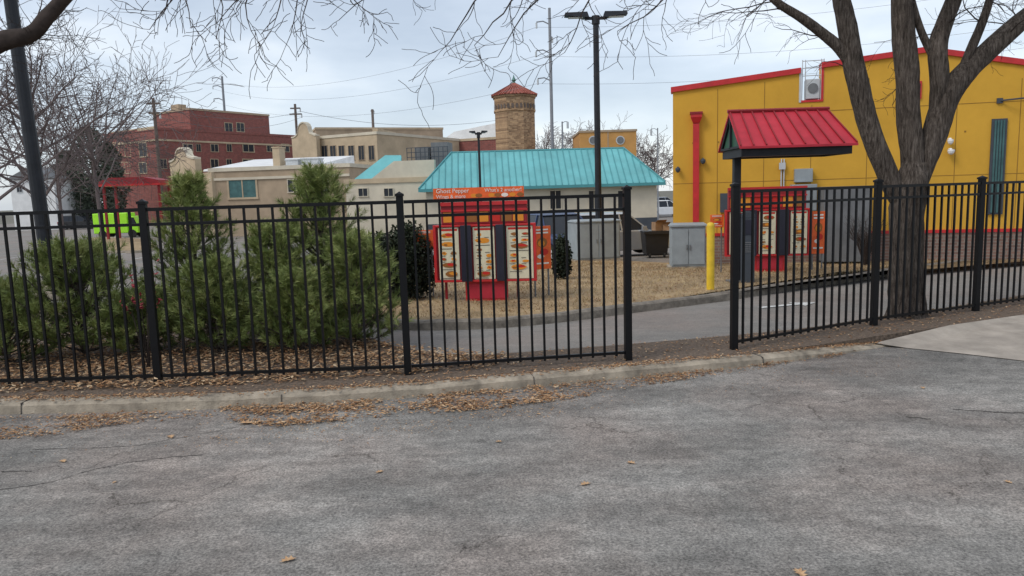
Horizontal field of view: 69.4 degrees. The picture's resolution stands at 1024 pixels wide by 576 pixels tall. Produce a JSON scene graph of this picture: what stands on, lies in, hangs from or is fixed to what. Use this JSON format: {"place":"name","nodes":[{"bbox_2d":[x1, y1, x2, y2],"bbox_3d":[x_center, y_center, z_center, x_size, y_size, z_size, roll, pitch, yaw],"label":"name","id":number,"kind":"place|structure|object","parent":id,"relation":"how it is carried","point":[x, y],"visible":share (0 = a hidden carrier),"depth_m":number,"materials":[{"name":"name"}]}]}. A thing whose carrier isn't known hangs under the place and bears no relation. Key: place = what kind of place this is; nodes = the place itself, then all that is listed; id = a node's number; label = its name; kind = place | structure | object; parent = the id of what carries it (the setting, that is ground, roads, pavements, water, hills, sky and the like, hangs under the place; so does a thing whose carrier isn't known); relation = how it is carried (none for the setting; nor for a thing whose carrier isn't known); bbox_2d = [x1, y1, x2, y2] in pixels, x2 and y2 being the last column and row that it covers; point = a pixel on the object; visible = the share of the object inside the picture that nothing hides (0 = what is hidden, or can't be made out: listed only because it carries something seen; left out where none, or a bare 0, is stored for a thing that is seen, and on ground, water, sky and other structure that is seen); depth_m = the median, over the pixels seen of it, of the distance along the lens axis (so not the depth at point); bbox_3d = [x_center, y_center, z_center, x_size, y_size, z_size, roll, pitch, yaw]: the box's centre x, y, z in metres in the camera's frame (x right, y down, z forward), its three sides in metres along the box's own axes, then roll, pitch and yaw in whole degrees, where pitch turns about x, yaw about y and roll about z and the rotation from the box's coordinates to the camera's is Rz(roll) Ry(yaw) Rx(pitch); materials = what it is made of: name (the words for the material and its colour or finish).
{"place":"outdoors","nodes":[
{"label":"outdoors","id":0,"kind":"place"},
{"bbox_2d":[0,191,672,223],"bbox_3d":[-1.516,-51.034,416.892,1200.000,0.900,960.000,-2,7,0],"label":"ground","id":1,"kind":"structure","parent":0,"point":[10,218],"depth_m":268.00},
{"bbox_2d":[9,167,94,230],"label":"pale house","id":2,"kind":"structure","parent":1,"relation":"on","point":[21,200],"depth_m":91.29,"materials":[{"name":"white paint"}]},
{"bbox_2d":[104,104,294,222],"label":"brick building","id":3,"kind":"structure","parent":1,"relation":"on","point":[237,137],"depth_m":110.87,"materials":[{"name":"red brick"}]},
{"bbox_2d":[224,122,232,131],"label":"window","id":4,"kind":"structure","parent":3,"relation":"in","point":[228,126],"depth_m":114.96,"materials":[{"name":"grey glass"}]},
{"bbox_2d":[236,122,244,131],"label":"window","id":5,"kind":"structure","parent":3,"relation":"in","point":[240,127],"depth_m":116.66,"materials":[{"name":"grey glass"}]},
{"bbox_2d":[242,144,254,152],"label":"window","id":6,"kind":"structure","parent":3,"relation":"in","point":[246,148],"depth_m":115.17,"materials":[{"name":"black glass"}]},
{"bbox_2d":[170,146,371,236],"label":"tan workshop","id":7,"kind":"structure","parent":1,"relation":"on","point":[258,181],"depth_m":58.99,"materials":[{"name":"brown paint"}]},
{"bbox_2d":[227,179,258,199],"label":"garage window","id":8,"kind":"structure","parent":7,"relation":"in","point":[236,189],"depth_m":58.89,"materials":[{"name":"teal glass"}]},
{"bbox_2d":[287,179,297,192],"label":"window","id":9,"kind":"structure","parent":7,"relation":"in","point":[289,188],"depth_m":58.19,"materials":[{"name":"grey glass"}]},
{"bbox_2d":[291,122,459,164],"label":"tan building","id":10,"kind":"structure","parent":1,"relation":"on","point":[375,145],"depth_m":81.67,"materials":[{"name":"paint"}]},
{"bbox_2d":[321,145,327,156],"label":"window","id":11,"kind":"structure","parent":10,"relation":"in","point":[324,148],"depth_m":82.26,"materials":[{"name":"black glass"}]},
{"bbox_2d":[338,145,344,155],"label":"window","id":12,"kind":"structure","parent":10,"relation":"in","point":[341,148],"depth_m":81.06,"materials":[{"name":"black glass"}]},
{"bbox_2d":[348,145,354,159],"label":"window","id":13,"kind":"structure","parent":10,"relation":"in","point":[351,152],"depth_m":80.40,"materials":[{"name":"black glass"}]},
{"bbox_2d":[358,145,364,159],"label":"window","id":14,"kind":"structure","parent":10,"relation":"in","point":[361,152],"depth_m":79.77,"materials":[{"name":"black glass"}]},
{"bbox_2d":[368,145,374,159],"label":"window","id":15,"kind":"structure","parent":10,"relation":"in","point":[371,149],"depth_m":79.09,"materials":[{"name":"black glass"}]},
{"bbox_2d":[312,127,442,136],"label":"white roofed building","id":16,"kind":"structure","parent":1,"relation":"on","point":[424,131],"depth_m":105.06,"materials":[{"name":"brown paint"}]},
{"bbox_2d":[343,142,452,239],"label":"cream building","id":17,"kind":"structure","parent":1,"relation":"on","point":[386,178],"depth_m":46.26,"materials":[{"name":"beige paint"}]},
{"bbox_2d":[357,188,368,196],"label":"window","id":18,"kind":"structure","parent":17,"relation":"in","point":[362,192],"depth_m":46.36,"materials":[{"name":"black glass"}]},
{"bbox_2d":[383,188,393,196],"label":"window","id":19,"kind":"structure","parent":17,"relation":"in","point":[388,192],"depth_m":46.10,"materials":[{"name":"black glass"}]},
{"bbox_2d":[446,123,495,150],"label":"building","id":20,"kind":"structure","parent":1,"relation":"on","point":[468,140],"depth_m":91.97,"materials":[{"name":"red brick"}]},
{"bbox_2d":[491,75,536,149],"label":"brick tower","id":21,"kind":"structure","parent":1,"relation":"on","point":[514,111],"depth_m":74.71,"materials":[{"name":"brown brick"}]},
{"bbox_2d":[418,147,665,229],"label":"teal roofed building","id":22,"kind":"structure","parent":1,"relation":"on","point":[550,172],"depth_m":40.49,"materials":[{"name":"metal"}]},
{"bbox_2d":[549,190,561,209],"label":"window","id":23,"kind":"structure","parent":22,"relation":"in","point":[558,202],"depth_m":40.23,"materials":[{"name":"grey glass"}]},
{"bbox_2d":[588,190,594,208],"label":"window","id":24,"kind":"structure","parent":22,"relation":"in","point":[589,191],"depth_m":40.32,"materials":[{"name":"grey glass"}]},
{"bbox_2d":[617,190,622,207],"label":"window","id":25,"kind":"structure","parent":22,"relation":"in","point":[619,199],"depth_m":40.40,"materials":[{"name":"grey glass"}]},
{"bbox_2d":[572,129,636,155],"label":"orange building","id":26,"kind":"structure","parent":1,"relation":"on","point":[626,138],"depth_m":70.80,"materials":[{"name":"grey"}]},
{"bbox_2d":[671,47,1023,264],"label":"ochre building","id":27,"kind":"structure","parent":1,"relation":"on","point":[985,138],"depth_m":17.80,"materials":[{"name":"paint"}]},
{"bbox_2d":[720,193,727,211],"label":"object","id":28,"kind":"structure","parent":27,"relation":"in","point":[723,196],"depth_m":18.69,"materials":[{"name":"metal"}]},
{"bbox_2d":[801,59,824,99],"bbox_3d":[7.343,-5.080,18.110,0.511,0.958,0.321,0,8,13],"label":"rooftop unit","id":29,"kind":"object","parent":27,"relation":"on","point":[812,90],"visible":0.93,"depth_m":17.99,"materials":[{"name":"grey metal"}]},
{"bbox_2d":[988,118,1007,213],"bbox_3d":[11.328,-2.828,17.267,0.316,2.206,0.066,0,8,13],"label":"tall window","id":30,"kind":"structure","parent":27,"relation":"in","point":[998,141],"depth_m":17.22,"materials":[{"name":"glass"}]},
{"bbox_2d":[0,346,1023,575],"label":"asphalt lot","id":31,"kind":"structure","parent":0,"point":[850,470],"depth_m":4.89,"materials":[{"name":"grey asphalt"}]},
{"bbox_2d":[5,454,202,488],"bbox_3d":[-2.942,1.313,5.360,1.294,0.001,0.141,-6,8,-28],"label":"asphalt crack","id":32,"kind":"object","parent":31,"relation":"on","point":[107,466],"visible":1,"depth_m":5.42,"materials":[{"name":"grey asphalt"}]},
{"bbox_2d":[0,343,890,414],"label":"kerb","id":33,"kind":"structure","parent":31,"relation":"on","point":[211,400],"depth_m":7.03,"materials":[{"name":"concrete"}]},
{"bbox_2d":[0,340,900,453],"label":"gutter leaves","id":34,"kind":"object","parent":31,"relation":"on","point":[426,402],"visible":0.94,"depth_m":6.77,"materials":[{"name":"brown plant"}]},
{"bbox_2d":[0,295,1023,398],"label":"planting bed","id":35,"kind":"object","parent":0,"point":[866,335],"visible":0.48,"depth_m":8.21,"materials":[{"name":"soil"}]},
{"bbox_2d":[0,270,86,362],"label":"pine tree","id":36,"kind":"object","parent":35,"relation":"on","point":[24,336],"visible":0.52,"depth_m":8.54,"materials":[{"name":"green plant"}]},
{"bbox_2d":[1,232,175,355],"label":"pine tree","id":37,"kind":"object","parent":35,"relation":"on","point":[85,265],"visible":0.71,"depth_m":8.61,"materials":[{"name":"green plant"}]},
{"bbox_2d":[76,280,185,352],"bbox_3d":[-4.434,0.348,8.970,1.245,0.989,1.344,-2,7,0],"label":"pine tree","id":38,"kind":"object","parent":35,"relation":"on","point":[133,336],"visible":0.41,"depth_m":8.71,"materials":[{"name":"green plant"}]},
{"bbox_2d":[116,256,161,367],"bbox_3d":[-4.072,0.274,8.113,0.471,1.235,0.535,-5,8,-27],"label":"twiggy shrub","id":39,"kind":"object","parent":35,"relation":"on","point":[148,353],"visible":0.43,"depth_m":8.12,"materials":[{"name":"brown plant"}]},
{"bbox_2d":[137,169,253,342],"bbox_3d":[-3.897,-0.410,9.515,1.828,2.321,1.572,-6,8,-29],"label":"pine tree","id":40,"kind":"object","parent":35,"relation":"on","point":[187,188],"visible":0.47,"depth_m":9.22,"materials":[{"name":"green plant"}]},
{"bbox_2d":[0,0,397,98],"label":"bare tree","id":41,"kind":"object","parent":35,"relation":"on","point":[41,23],"visible":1,"depth_m":6.67,"materials":[{"name":"grey plant"}]},
{"bbox_2d":[156,252,277,351],"bbox_3d":[-3.536,0.170,8.905,1.470,1.305,1.573,-7,9,-37],"label":"pine tree","id":42,"kind":"object","parent":35,"relation":"on","point":[214,293],"visible":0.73,"depth_m":8.68,"materials":[{"name":"green plant"}]},
{"bbox_2d":[215,211,326,340],"bbox_3d":[-3.026,-0.113,9.389,1.574,1.712,1.700,-5,8,-22],"label":"pine tree","id":43,"kind":"object","parent":35,"relation":"on","point":[266,237],"visible":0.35,"depth_m":9.15,"materials":[{"name":"green plant"}]},
{"bbox_2d":[233,260,370,350],"bbox_3d":[-2.467,0.230,8.743,1.603,1.165,1.347,2,8,28],"label":"pine tree","id":44,"kind":"object","parent":35,"relation":"on","point":[299,302],"visible":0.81,"depth_m":8.60,"materials":[{"name":"green plant"}]},
{"bbox_2d":[0,185,631,384],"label":"metal fence","id":45,"kind":"object","parent":35,"relation":"on","point":[142,210],"visible":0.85,"depth_m":7.39,"materials":[{"name":"black metal"}]},
{"bbox_2d":[239,159,412,331],"bbox_3d":[-2.464,-0.523,9.758,2.391,2.399,2.069,-2,7,0],"label":"pine tree","id":46,"kind":"object","parent":35,"relation":"on","point":[320,177],"visible":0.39,"depth_m":9.56,"materials":[{"name":"green plant"}]},
{"bbox_2d":[285,223,416,341],"bbox_3d":[-1.895,-0.018,9.054,1.545,1.544,1.731,-7,9,-37],"label":"pine tree","id":47,"kind":"object","parent":35,"relation":"on","point":[354,269],"visible":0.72,"depth_m":8.96,"materials":[{"name":"green plant"}]},
{"bbox_2d":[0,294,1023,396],"bbox_3d":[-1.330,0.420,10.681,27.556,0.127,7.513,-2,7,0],"label":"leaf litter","id":48,"kind":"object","parent":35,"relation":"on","point":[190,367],"visible":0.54,"depth_m":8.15,"materials":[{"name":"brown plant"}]},
{"bbox_2d":[398,0,1023,318],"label":"bare tree","id":49,"kind":"object","parent":35,"relation":"on","point":[920,148],"visible":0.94,"depth_m":9.51,"materials":[{"name":"grey plant"}]},
{"bbox_2d":[730,175,1023,349],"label":"metal fence","id":50,"kind":"object","parent":35,"relation":"on","point":[878,186],"visible":0.88,"depth_m":9.23,"materials":[{"name":"black metal"}]},
{"bbox_2d":[0,214,1023,353],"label":"drive lane","id":51,"kind":"structure","parent":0,"point":[695,321],"depth_m":11.02,"materials":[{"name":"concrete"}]},
{"bbox_2d":[3,0,59,300],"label":"lamp pole","id":52,"kind":"object","parent":51,"relation":"on","point":[31,147],"visible":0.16,"depth_m":14.80,"materials":[{"name":"metal"}]},
{"bbox_2d":[50,151,94,218],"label":"conifer tree","id":53,"kind":"object","parent":51,"relation":"on","point":[78,199],"visible":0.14,"depth_m":95.04,"materials":[{"name":"green plant"}]},
{"bbox_2d":[57,215,92,229],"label":"parked car","id":54,"kind":"object","parent":51,"relation":"on","point":[80,219],"visible":0.35,"depth_m":88.97,"materials":[{"name":"black paint"}]},
{"bbox_2d":[61,127,123,219],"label":"conifer tree","id":55,"kind":"object","parent":51,"relation":"on","point":[94,204],"visible":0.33,"depth_m":95.64,"materials":[{"name":"green plant"}]},
{"bbox_2d":[0,0,191,222],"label":"bare tree","id":56,"kind":"object","parent":51,"relation":"on","point":[47,120],"visible":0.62,"depth_m":25.07,"materials":[{"name":"brown plant"}]},
{"bbox_2d":[0,26,201,222],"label":"bare tree","id":57,"kind":"object","parent":51,"relation":"on","point":[19,154],"visible":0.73,"depth_m":22.82,"materials":[{"name":"brown plant"}]},
{"bbox_2d":[0,58,202,239],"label":"bare tree","id":58,"kind":"object","parent":51,"relation":"on","point":[58,195],"visible":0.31,"depth_m":52.19,"materials":[{"name":"brown plant"}]},
{"bbox_2d":[96,142,133,212],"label":"conifer tree","id":59,"kind":"object","parent":51,"relation":"on","point":[122,194],"visible":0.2,"depth_m":99.40,"materials":[{"name":"green plant"}]},
{"bbox_2d":[92,212,139,236],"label":"box van","id":60,"kind":"object","parent":51,"relation":"on","point":[124,220],"visible":0.55,"depth_m":62.82,"materials":[{"name":"paint"}]},
{"bbox_2d":[85,237,155,252],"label":"kerb","id":61,"kind":"structure","parent":51,"relation":"on","point":[135,251],"depth_m":43.42,"materials":[{"name":"concrete"}]},
{"bbox_2d":[0,0,241,258],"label":"bare tree","id":62,"kind":"object","parent":51,"relation":"on","point":[94,175],"visible":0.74,"depth_m":35.34,"materials":[{"name":"brown plant"}]},
{"bbox_2d":[93,238,154,250],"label":"island","id":63,"kind":"structure","parent":51,"relation":"on","point":[137,244],"depth_m":51.09,"materials":[{"name":"concrete"}]},
{"bbox_2d":[98,177,171,238],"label":"fuel canopy","id":64,"kind":"object","parent":63,"relation":"on","point":[157,182],"visible":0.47,"depth_m":57.72,"materials":[{"name":"red metal"}]},
{"bbox_2d":[147,98,166,227],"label":"utility pole","id":65,"kind":"object","parent":51,"relation":"on","point":[154,113],"visible":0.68,"depth_m":66.63,"materials":[{"name":"brown wood"}]},
{"bbox_2d":[212,76,225,110],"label":"utility pole","id":66,"kind":"object","parent":51,"relation":"on","point":[223,97],"visible":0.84,"depth_m":145.89,"materials":[{"name":"grey metal"}]},
{"bbox_2d":[289,104,301,133],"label":"utility pole","id":67,"kind":"object","parent":51,"relation":"on","point":[295,113],"visible":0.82,"depth_m":97.65,"materials":[{"name":"grey wood"}]},
{"bbox_2d":[469,131,487,201],"bbox_3d":[-1.438,-4.346,33.716,0.840,5.531,0.500,-2,7,0],"label":"street lamp","id":68,"kind":"object","parent":51,"relation":"on","point":[478,134],"visible":0.41,"depth_m":33.44,"materials":[{"name":"metal"}]},
{"bbox_2d":[535,8,553,148],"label":"utility pole","id":69,"kind":"object","parent":51,"relation":"on","point":[551,86],"visible":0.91,"depth_m":69.99,"materials":[{"name":"grey metal"}]},
{"bbox_2d":[215,56,534,99],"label":"power line","id":70,"kind":"object","parent":69,"relation":"attached to","point":[387,91],"visible":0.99,"depth_m":92.33,"materials":[{"name":"grey metal"}]},
{"bbox_2d":[223,84,534,116],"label":"power line","id":71,"kind":"object","parent":69,"relation":"attached to","point":[385,112],"visible":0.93,"depth_m":95.21,"materials":[{"name":"grey metal"}]},
{"bbox_2d":[536,126,573,148],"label":"bare tree","id":72,"kind":"object","parent":51,"relation":"on","point":[554,140],"visible":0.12,"depth_m":111.49,"materials":[{"name":"plant"}]},
{"bbox_2d":[530,212,582,258],"bbox_3d":[1.550,-1.762,25.489,2.100,1.659,4.600,-5,8,-21],"label":"parked car","id":73,"kind":"object","parent":51,"relation":"on","point":[559,222],"visible":0.02,"depth_m":24.93,"materials":[{"name":"blue paint"}]},
{"bbox_2d":[535,117,637,148],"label":"bare tree","id":74,"kind":"object","parent":51,"relation":"on","point":[548,141],"visible":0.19,"depth_m":107.82,"materials":[{"name":"brown plant"}]},
{"bbox_2d":[564,11,627,218],"bbox_3d":[2.727,-4.757,23.597,1.960,7.775,0.500,-2,7,0],"label":"street lamp","id":75,"kind":"object","parent":51,"relation":"on","point":[593,18],"visible":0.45,"depth_m":23.33,"materials":[{"name":"metal"}]},
{"bbox_2d":[580,212,668,255],"bbox_3d":[3.873,-2.038,27.983,4.600,1.659,2.100,-4,8,-14],"label":"parked car","id":76,"kind":"object","parent":51,"relation":"on","point":[637,226],"visible":0.16,"depth_m":27.26,"materials":[{"name":"silver metal"}]},
{"bbox_2d":[640,230,668,257],"bbox_3d":[5.018,-1.559,25.986,0.928,0.932,1.028,-2,7,0],"label":"rubbish bin","id":77,"kind":"object","parent":51,"relation":"on","point":[654,242],"visible":0.86,"depth_m":25.58,"materials":[{"name":"metal"}]},
{"bbox_2d":[652,220,666,230],"bbox_3d":[5.198,-2.217,26.061,0.400,0.376,0.428,-4,8,-17],"label":"cardboard box","id":78,"kind":"object","parent":77,"relation":"on","point":[657,225],"visible":0.95,"depth_m":25.97,"materials":[{"name":"brown cardboard"}]},
{"bbox_2d":[636,133,672,178],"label":"bare tree","id":79,"kind":"object","parent":51,"relation":"on","point":[652,160],"visible":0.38,"depth_m":92.85,"materials":[{"name":"plant"}]},
{"bbox_2d":[636,128,672,194],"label":"bare tree","id":80,"kind":"object","parent":51,"relation":"on","point":[659,150],"visible":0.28,"depth_m":97.58,"materials":[{"name":"plant"}]},
{"bbox_2d":[650,128,658,219],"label":"utility pole","id":81,"kind":"object","parent":51,"relation":"on","point":[658,174],"visible":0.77,"depth_m":61.43,"materials":[{"name":"grey metal"}]},
{"bbox_2d":[360,259,968,330],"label":"lane kerb","id":82,"kind":"structure","parent":51,"relation":"on","point":[637,307],"depth_m":11.21,"materials":[{"name":"concrete"}]},
{"bbox_2d":[659,200,672,215],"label":"parked car","id":83,"kind":"object","parent":51,"relation":"on","point":[665,207],"visible":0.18,"depth_m":72.32,"materials":[{"name":"white paint"}]},
{"bbox_2d":[0,0,1023,210],"label":"sky","id":84,"kind":"structure","parent":0,"point":[342,57],"materials":[{"name":"grey"}]},
{"bbox_2d":[329,259,1023,319],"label":"grass island","id":85,"kind":"structure","parent":0,"point":[662,284],"depth_m":13.45,"materials":[{"name":"beige plant"}]},
{"bbox_2d":[363,231,394,297],"bbox_3d":[-2.364,-0.404,13.354,1.040,1.287,1.015,-2,7,0],"label":"evergreen shrub","id":86,"kind":"object","parent":85,"relation":"on","point":[382,239],"visible":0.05,"depth_m":13.15,"materials":[{"name":"green plant"}]},
{"bbox_2d":[379,218,435,299],"bbox_3d":[-1.833,-0.457,12.932,1.034,1.540,1.026,-2,7,0],"label":"evergreen shrub","id":87,"kind":"object","parent":85,"relation":"on","point":[422,268],"visible":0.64,"depth_m":12.70,"materials":[{"name":"green plant"}]},
{"bbox_2d":[415,230,433,297],"bbox_3d":[-1.501,-0.393,12.876,0.305,1.230,0.060,-2,7,0],"label":"poster sign","id":88,"kind":"object","parent":85,"relation":"on","point":[430,232],"visible":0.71,"depth_m":12.79,"materials":[{"name":"red metal"}]},
{"bbox_2d":[433,186,523,298],"bbox_3d":[-0.541,-0.753,12.621,1.541,1.914,0.091,-1,7,6],"label":"banner sign","id":89,"kind":"object","parent":85,"relation":"on","point":[477,192],"visible":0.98,"depth_m":12.47,"materials":[{"name":"red paint"}]},
{"bbox_2d":[433,200,536,300],"bbox_3d":[-0.445,-0.603,12.443,1.720,1.695,0.270,-1,7,5],"label":"menu board","id":90,"kind":"object","parent":85,"relation":"on","point":[460,250],"visible":0.8,"depth_m":12.34,"materials":[{"name":"red paint"}]},
{"bbox_2d":[534,226,550,295],"bbox_3d":[0.514,-0.444,12.749,0.344,1.245,0.060,-5,8,-26],"label":"poster sign","id":91,"kind":"object","parent":85,"relation":"on","point":[547,246],"visible":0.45,"depth_m":12.72,"materials":[{"name":"orange metal"}]},
{"bbox_2d":[551,233,573,279],"bbox_3d":[1.021,-0.615,15.255,0.508,1.044,0.496,-2,7,0],"label":"evergreen shrub","id":92,"kind":"object","parent":85,"relation":"on","point":[560,259],"visible":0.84,"depth_m":15.14,"materials":[{"name":"green plant"}]},
{"bbox_2d":[567,218,622,261],"bbox_3d":[2.533,-1.450,23.020,1.510,1.391,1.120,-3,7,-12],"label":"utility cabinet","id":93,"kind":"object","parent":85,"relation":"on","point":[596,238],"visible":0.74,"depth_m":22.53,"materials":[{"name":"metal"}]},
{"bbox_2d":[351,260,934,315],"bbox_3d":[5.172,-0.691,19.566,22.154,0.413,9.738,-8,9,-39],"label":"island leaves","id":94,"kind":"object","parent":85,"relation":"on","point":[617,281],"visible":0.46,"depth_m":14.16,"materials":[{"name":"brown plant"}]},
{"bbox_2d":[384,258,950,318],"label":"dry grass","id":95,"kind":"structure","parent":85,"relation":"on","point":[658,272],"depth_m":14.30,"materials":[{"name":"plant"}]},
{"bbox_2d":[667,222,706,268],"bbox_3d":[4.257,-0.979,17.985,0.920,1.215,0.720,-1,7,7],"label":"utility cabinet","id":96,"kind":"object","parent":85,"relation":"on","point":[687,244],"visible":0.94,"depth_m":17.67,"materials":[{"name":"metal"}]},
{"bbox_2d":[706,222,714,289],"bbox_3d":[3.481,-0.543,12.968,0.136,1.211,0.135,-2,7,0],"label":"bollard","id":97,"kind":"object","parent":85,"relation":"on","point":[710,269],"visible":0.88,"depth_m":12.91,"materials":[{"name":"yellow metal"}]},
{"bbox_2d":[710,214,723,271],"bbox_3d":[4.374,-0.931,15.811,0.284,1.272,0.060,-2,7,0],"label":"poster sign","id":98,"kind":"object","parent":85,"relation":"on","point":[717,220],"visible":0.79,"depth_m":15.73,"materials":[{"name":"orange metal"}]},
{"bbox_2d":[740,211,754,282],"bbox_3d":[4.396,-0.760,13.817,0.240,1.330,0.212,-1,7,7],"label":"order speaker","id":99,"kind":"object","parent":85,"relation":"on","point":[748,247],"visible":0.49,"depth_m":13.74},
{"bbox_2d":[724,186,809,271],"bbox_3d":[5.363,-1.217,15.588,1.720,1.817,0.270,-1,7,9],"label":"menu board","id":100,"kind":"object","parent":85,"relation":"on","point":[727,221],"visible":0.55,"depth_m":15.46,"materials":[{"name":"red paint"}]},
{"bbox_2d":[718,107,857,282],"bbox_3d":[5.024,-1.676,13.692,2.094,3.242,1.370,-2,7,0],"label":"order canopy","id":101,"kind":"object","parent":85,"relation":"on","point":[785,132],"visible":0.91,"depth_m":13.19,"materials":[{"name":"red metal"}]},
{"bbox_2d":[811,211,824,269],"bbox_3d":[6.492,-0.987,15.711,0.284,1.276,0.060,-2,7,0],"label":"poster sign","id":102,"kind":"object","parent":85,"relation":"on","point":[814,231],"visible":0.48,"depth_m":15.67,"materials":[{"name":"orange metal"}]},
{"bbox_2d":[844,211,888,265],"bbox_3d":[7.991,-1.120,16.605,0.946,1.272,0.830,-2,7,0],"label":"twiggy shrub","id":103,"kind":"object","parent":85,"relation":"on","point":[865,255],"visible":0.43,"depth_m":16.61,"materials":[{"name":"brown plant"}]},
{"bbox_2d":[878,315,1023,360],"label":"concrete apron","id":104,"kind":"object","parent":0,"point":[1003,337],"visible":0.91,"depth_m":8.70,"materials":[{"name":"grey concrete"}]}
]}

